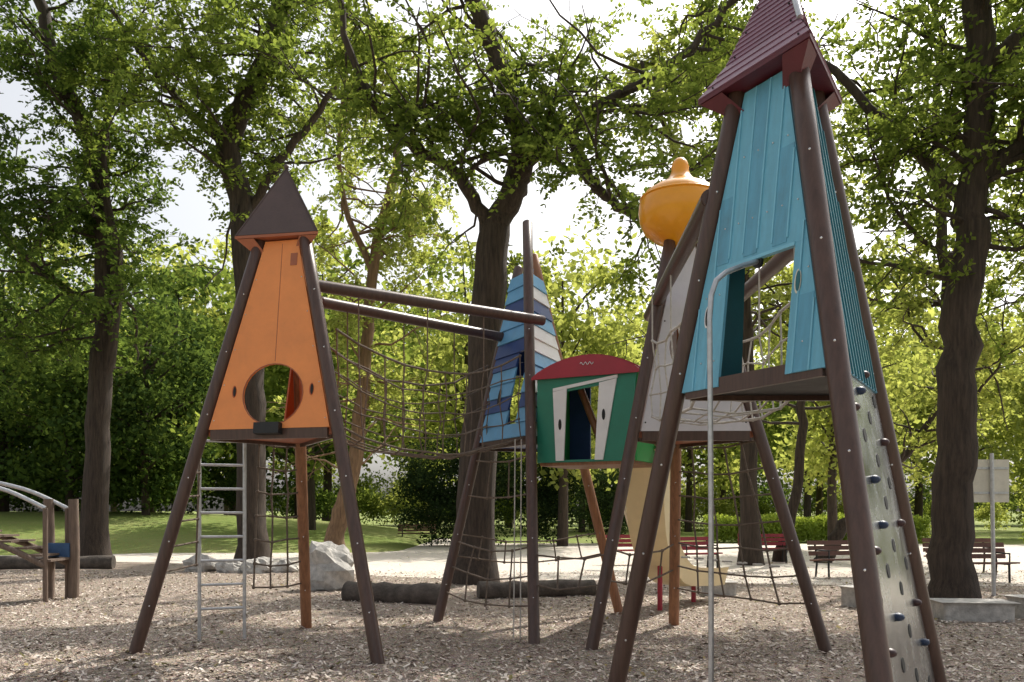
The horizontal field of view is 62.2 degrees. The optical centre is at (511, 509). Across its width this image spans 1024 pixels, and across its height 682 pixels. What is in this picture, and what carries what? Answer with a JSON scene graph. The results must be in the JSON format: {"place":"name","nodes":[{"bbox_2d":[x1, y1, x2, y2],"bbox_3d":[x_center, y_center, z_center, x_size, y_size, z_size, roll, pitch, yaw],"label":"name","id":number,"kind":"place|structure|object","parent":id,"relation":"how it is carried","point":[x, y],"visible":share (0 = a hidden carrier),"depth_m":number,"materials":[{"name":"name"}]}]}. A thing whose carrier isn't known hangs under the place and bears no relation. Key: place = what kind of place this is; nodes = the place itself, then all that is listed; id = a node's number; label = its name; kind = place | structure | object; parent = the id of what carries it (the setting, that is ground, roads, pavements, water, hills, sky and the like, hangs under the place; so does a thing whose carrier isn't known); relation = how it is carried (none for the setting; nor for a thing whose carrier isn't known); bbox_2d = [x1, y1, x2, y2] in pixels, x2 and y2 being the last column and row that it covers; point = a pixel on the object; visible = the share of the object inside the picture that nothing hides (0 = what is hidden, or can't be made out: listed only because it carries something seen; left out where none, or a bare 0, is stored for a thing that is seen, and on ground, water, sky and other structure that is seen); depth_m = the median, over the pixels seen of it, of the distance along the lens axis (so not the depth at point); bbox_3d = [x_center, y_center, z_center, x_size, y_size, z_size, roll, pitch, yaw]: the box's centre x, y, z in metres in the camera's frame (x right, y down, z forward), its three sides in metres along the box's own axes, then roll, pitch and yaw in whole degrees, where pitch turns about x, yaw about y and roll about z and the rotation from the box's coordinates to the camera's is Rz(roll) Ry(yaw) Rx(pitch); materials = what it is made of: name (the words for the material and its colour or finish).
{"place":"outdoors","nodes":[
{"label":"outdoors","id":0,"kind":"place"},
{"bbox_2d":[0,511,447,552],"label":"grass hill","id":1,"kind":"structure","parent":0,"point":[135,532],"depth_m":36.95,"materials":[{"name":"green plant"}]},
{"bbox_2d":[0,0,209,555],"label":"maple tree","id":2,"kind":"object","parent":1,"relation":"on","point":[102,234],"visible":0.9,"depth_m":23.72,"materials":[{"name":"green plant"}]},
{"bbox_2d":[398,524,435,536],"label":"park bench","id":3,"kind":"object","parent":1,"relation":"on","point":[423,529],"visible":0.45,"depth_m":42.23,"materials":[{"name":"brown wood"}]},
{"bbox_2d":[407,538,522,548],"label":"sandy footpath","id":4,"kind":"structure","parent":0,"point":[434,546],"depth_m":36.48,"materials":[{"name":"beige sand"}]},
{"bbox_2d":[0,562,1023,681],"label":"wood chip ground","id":5,"kind":"structure","parent":0,"point":[1007,674],"depth_m":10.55,"materials":[{"name":"beige wood"}]},
{"bbox_2d":[0,481,79,602],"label":"arched play bridge","id":6,"kind":"structure","parent":5,"relation":"on","point":[66,553],"depth_m":14.67,"materials":[{"name":"metal"}]},
{"bbox_2d":[0,555,115,568],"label":"fallen log","id":7,"kind":"object","parent":5,"relation":"on","point":[86,562],"visible":0.55,"depth_m":22.32,"materials":[{"name":"wood"}]},
{"bbox_2d":[182,554,216,571],"bbox_3d":[-7.877,1.441,21.619,1.035,0.635,0.690,0,0,0],"label":"boulder","id":8,"kind":"object","parent":5,"relation":"on","point":[207,566],"visible":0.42,"depth_m":21.35,"materials":[{"name":"stone"}]},
{"bbox_2d":[39,0,375,561],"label":"locust tree","id":9,"kind":"object","parent":5,"relation":"on","point":[231,132],"visible":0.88,"depth_m":22.07,"materials":[{"name":"green plant"}]},
{"bbox_2d":[215,562,241,572],"bbox_3d":[-7.043,1.466,21.248,0.729,0.469,0.528,0,0,24],"label":"boulder","id":10,"kind":"object","parent":5,"relation":"on","point":[227,567],"visible":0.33,"depth_m":21.05,"materials":[{"name":"stone"}]},
{"bbox_2d":[128,164,384,663],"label":"orange climbing tower","id":11,"kind":"structure","parent":5,"relation":"on","point":[277,317],"depth_m":9.38,"materials":[{"name":"wood"}]},
{"bbox_2d":[319,280,545,459],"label":"rope bridge","id":12,"kind":"structure","parent":11,"relation":"attached to","point":[348,290],"depth_m":10.49,"materials":[{"name":"fabric"}]},
{"bbox_2d":[240,557,272,573],"bbox_3d":[-6.325,1.450,21.091,0.936,0.563,0.613,0,0,0],"label":"boulder","id":13,"kind":"object","parent":5,"relation":"on","point":[259,569],"visible":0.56,"depth_m":20.92,"materials":[{"name":"stone"}]},
{"bbox_2d":[271,558,298,572],"bbox_3d":[-5.707,1.486,21.194,0.834,0.540,0.559,0,0,0],"label":"boulder","id":14,"kind":"object","parent":5,"relation":"on","point":[292,568],"visible":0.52,"depth_m":21.01,"materials":[{"name":"stone"}]},
{"bbox_2d":[309,541,353,590],"bbox_3d":[-3.636,1.252,16.858,1.069,1.265,0.964,0,0,0],"label":"boulder","id":15,"kind":"object","parent":5,"relation":"on","point":[331,565],"visible":0.58,"depth_m":16.54,"materials":[{"name":"stone"}]},
{"bbox_2d":[341,581,440,604],"bbox_3d":[-1.988,1.433,14.346,1.891,0.435,0.406,0,0,23],"label":"fallen log","id":16,"kind":"object","parent":5,"relation":"on","point":[416,593],"visible":0.64,"depth_m":14.13,"materials":[{"name":"wood"}]},
{"bbox_2d":[1,553,1023,681],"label":"fallen leaves","id":17,"kind":"object","parent":5,"relation":"on","point":[510,676],"visible":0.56,"depth_m":10.56,"materials":[{"name":"brown plant"}]},
{"bbox_2d":[433,219,622,643],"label":"striped climbing tower","id":18,"kind":"structure","parent":5,"relation":"on","point":[537,348],"depth_m":11.78,"materials":[{"name":"wood"}]},
{"bbox_2d":[531,354,655,468],"bbox_3d":[1.151,-1.258,11.095,1.480,1.395,1.095,0,0,27],"label":"green playhouse","id":19,"kind":"object","parent":18,"relation":"attached to","point":[567,421],"visible":0.89,"depth_m":10.77,"materials":[{"name":"green wood"}]},
{"bbox_2d":[477,579,596,598],"bbox_3d":[0.448,1.446,15.349,2.166,0.359,0.344,0,0,-13],"label":"fallen log","id":20,"kind":"object","parent":5,"relation":"on","point":[497,590],"visible":0.67,"depth_m":15.23,"materials":[{"name":"wood"}]},
{"bbox_2d":[219,0,873,584],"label":"locust tree","id":21,"kind":"object","parent":5,"relation":"on","point":[535,136],"visible":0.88,"depth_m":17.16,"materials":[{"name":"green plant"}]},
{"bbox_2d":[619,445,728,610],"bbox_3d":[2.402,0.258,13.067,1.121,2.684,4.513,0,0,25],"label":"playground slide","id":22,"kind":"object","parent":5,"relation":"on","point":[637,490],"visible":0.48,"depth_m":12.65,"materials":[{"name":"beige plastic"}]},
{"bbox_2d":[537,157,832,652],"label":"grey climbing tower","id":23,"kind":"structure","parent":5,"relation":"on","point":[667,207],"depth_m":9.77,"materials":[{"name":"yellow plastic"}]},
{"bbox_2d":[644,189,794,425],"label":"rope bridge","id":24,"kind":"structure","parent":23,"relation":"attached to","point":[774,265],"depth_m":8.37,"materials":[{"name":"brown wood"}]},
{"bbox_2d":[702,580,739,595],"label":"stone block","id":25,"kind":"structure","parent":5,"relation":"on","point":[729,586],"depth_m":15.41,"materials":[{"name":"stone"}]},
{"bbox_2d":[608,0,946,681],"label":"teal climbing tower","id":26,"kind":"structure","parent":5,"relation":"on","point":[772,95],"depth_m":6.07,"materials":[{"name":"painted wood"},{"name":"brown wood"},{"name":"galvanised steel"}]},
{"bbox_2d":[837,585,855,607],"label":"stone block","id":27,"kind":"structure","parent":5,"relation":"on","point":[847,595],"depth_m":13.65,"materials":[{"name":"stone"}]},
{"bbox_2d":[694,0,1023,597],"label":"maple tree","id":28,"kind":"object","parent":5,"relation":"on","point":[985,75],"visible":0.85,"depth_m":14.18,"materials":[{"name":"green plant"}]},
{"bbox_2d":[930,598,1020,621],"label":"stone block","id":29,"kind":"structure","parent":5,"relation":"on","point":[973,609],"depth_m":11.85,"materials":[{"name":"stone"}]},
{"bbox_2d":[973,453,1008,595],"bbox_3d":[8.720,0.340,15.425,0.660,2.721,0.120,0,0,0],"label":"park sign","id":30,"kind":"object","parent":5,"relation":"on","point":[991,482],"visible":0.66,"depth_m":15.46,"materials":[{"name":"metal"}]},
{"bbox_2d":[1003,594,1023,617],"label":"stone block","id":31,"kind":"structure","parent":5,"relation":"on","point":[1019,608],"depth_m":12.26,"materials":[{"name":"stone"}]},
{"bbox_2d":[0,511,1023,555],"bbox_3d":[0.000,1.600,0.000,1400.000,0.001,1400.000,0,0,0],"label":"ground","id":32,"kind":"structure","parent":0,"point":[1011,535],"depth_m":58.93,"materials":[{"name":"green plant"}]},
{"bbox_2d":[386,434,458,545],"bbox_3d":[-3.438,-0.792,37.016,4.071,4.949,4.207,0,0,0],"label":"yew bush","id":33,"kind":"object","parent":32,"relation":"on","point":[432,492],"visible":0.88,"depth_m":36.58,"materials":[{"name":"green plant"}]},
{"bbox_2d":[427,423,538,544],"bbox_3d":[-1.230,-1.214,37.962,4.950,5.822,4.789,0,0,16],"label":"yew bush","id":34,"kind":"object","parent":32,"relation":"on","point":[501,480],"visible":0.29,"depth_m":37.49,"materials":[{"name":"green plant"}]},
{"bbox_2d":[0,205,1023,550],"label":"distant trees","id":35,"kind":"object","parent":32,"relation":"on","point":[160,403],"visible":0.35,"depth_m":43.02,"materials":[{"name":"green plant"}]},
{"bbox_2d":[0,404,1023,531],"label":"shrubbery","id":36,"kind":"object","parent":32,"relation":"on","point":[376,504],"visible":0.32,"depth_m":58.26,"materials":[{"name":"green plant"}]},
{"bbox_2d":[506,457,597,543],"bbox_3d":[1.826,-0.933,38.965,4.311,5.240,4.455,0,0,31],"label":"yew bush","id":37,"kind":"object","parent":32,"relation":"on","point":[547,495],"visible":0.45,"depth_m":38.29,"materials":[{"name":"green plant"}]},
{"bbox_2d":[571,468,628,543],"bbox_3d":[4.534,-0.511,40.013,3.592,4.366,3.712,0,0,-43],"label":"yew bush","id":38,"kind":"object","parent":32,"relation":"on","point":[606,498],"visible":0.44,"depth_m":39.58,"materials":[{"name":"green plant"}]},
{"bbox_2d":[702,512,930,542],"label":"hedge","id":39,"kind":"object","parent":32,"relation":"on","point":[814,528],"visible":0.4,"depth_m":40.67,"materials":[{"name":"green plant"}]},
{"bbox_2d":[0,0,1023,510],"label":"sky","id":40,"kind":"structure","parent":0,"point":[192,214],"materials":[{"name":"white"}]},
{"bbox_2d":[1,543,1023,585],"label":"sandy path","id":41,"kind":"structure","parent":0,"point":[410,561],"depth_m":25.54,"materials":[{"name":"beige sand"}]},
{"bbox_2d":[260,0,475,545],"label":"locust tree","id":42,"kind":"object","parent":41,"relation":"on","point":[336,529],"visible":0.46,"depth_m":29.75,"materials":[{"name":"green plant"}]},
{"bbox_2d":[605,535,633,564],"bbox_3d":[3.287,1.169,24.564,1.200,0.870,0.636,0,0,-11],"label":"park bench","id":43,"kind":"object","parent":41,"relation":"on","point":[624,543],"visible":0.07,"depth_m":24.77,"materials":[{"name":"wood"}]},
{"bbox_2d":[680,536,722,567],"bbox_3d":[4.931,1.169,22.662,1.200,0.870,0.636,0,0,-17],"label":"park bench","id":44,"kind":"object","parent":41,"relation":"on","point":[700,541],"visible":0.39,"depth_m":22.85,"materials":[{"name":"wood"}]},
{"bbox_2d":[590,0,864,565],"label":"locust tree","id":45,"kind":"object","parent":41,"relation":"on","point":[750,536],"visible":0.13,"depth_m":24.26,"materials":[{"name":"green plant"}]},
{"bbox_2d":[738,534,787,562],"bbox_3d":[7.607,1.169,25.565,1.500,0.870,0.636,0,0,6],"label":"park bench","id":46,"kind":"object","parent":41,"relation":"on","point":[783,542],"visible":0.33,"depth_m":25.74,"materials":[{"name":"wood"}]},
{"bbox_2d":[807,540,849,578],"bbox_3d":[7.884,1.169,20.063,1.700,0.870,0.636,0,0,-14],"label":"park bench","id":47,"kind":"object","parent":41,"relation":"on","point":[821,550],"visible":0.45,"depth_m":20.15,"materials":[{"name":"brown wood"}]},
{"bbox_2d":[733,20,936,561],"bbox_3d":[9.548,-6.709,26.169,6.985,17.031,6.396,0,0,0],"label":"maple tree","id":48,"kind":"object","parent":41,"relation":"on","point":[802,423],"visible":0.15,"depth_m":25.91,"materials":[{"name":"green plant"}]},
{"bbox_2d":[814,316,1023,562],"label":"leaning tree","id":49,"kind":"object","parent":41,"relation":"on","point":[839,531],"visible":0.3,"depth_m":25.87,"materials":[{"name":"green plant"}]},
{"bbox_2d":[834,24,1023,451],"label":"maple tree","id":50,"kind":"object","parent":41,"relation":"on","point":[921,304],"visible":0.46,"depth_m":23.40,"materials":[{"name":"green plant"}]},
{"bbox_2d":[922,538,990,571],"bbox_3d":[11.407,1.169,21.565,1.700,0.870,0.636,0,0,6],"label":"park bench","id":51,"kind":"object","parent":41,"relation":"on","point":[982,540],"visible":0.14,"depth_m":21.76,"materials":[{"name":"brown wood"}]},
{"bbox_2d":[924,542,1019,582],"bbox_3d":[10.097,1.169,18.666,1.800,0.870,0.637,0,0,-3],"label":"park bench","id":52,"kind":"object","parent":41,"relation":"on","point":[1001,552],"visible":0.34,"depth_m":18.88,"materials":[{"name":"brown wood"}]},
{"bbox_2d":[964,2,1023,368],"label":"maple tree","id":53,"kind":"object","parent":41,"relation":"on","point":[994,294],"visible":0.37,"depth_m":20.18,"materials":[{"name":"green plant"}]}
]}

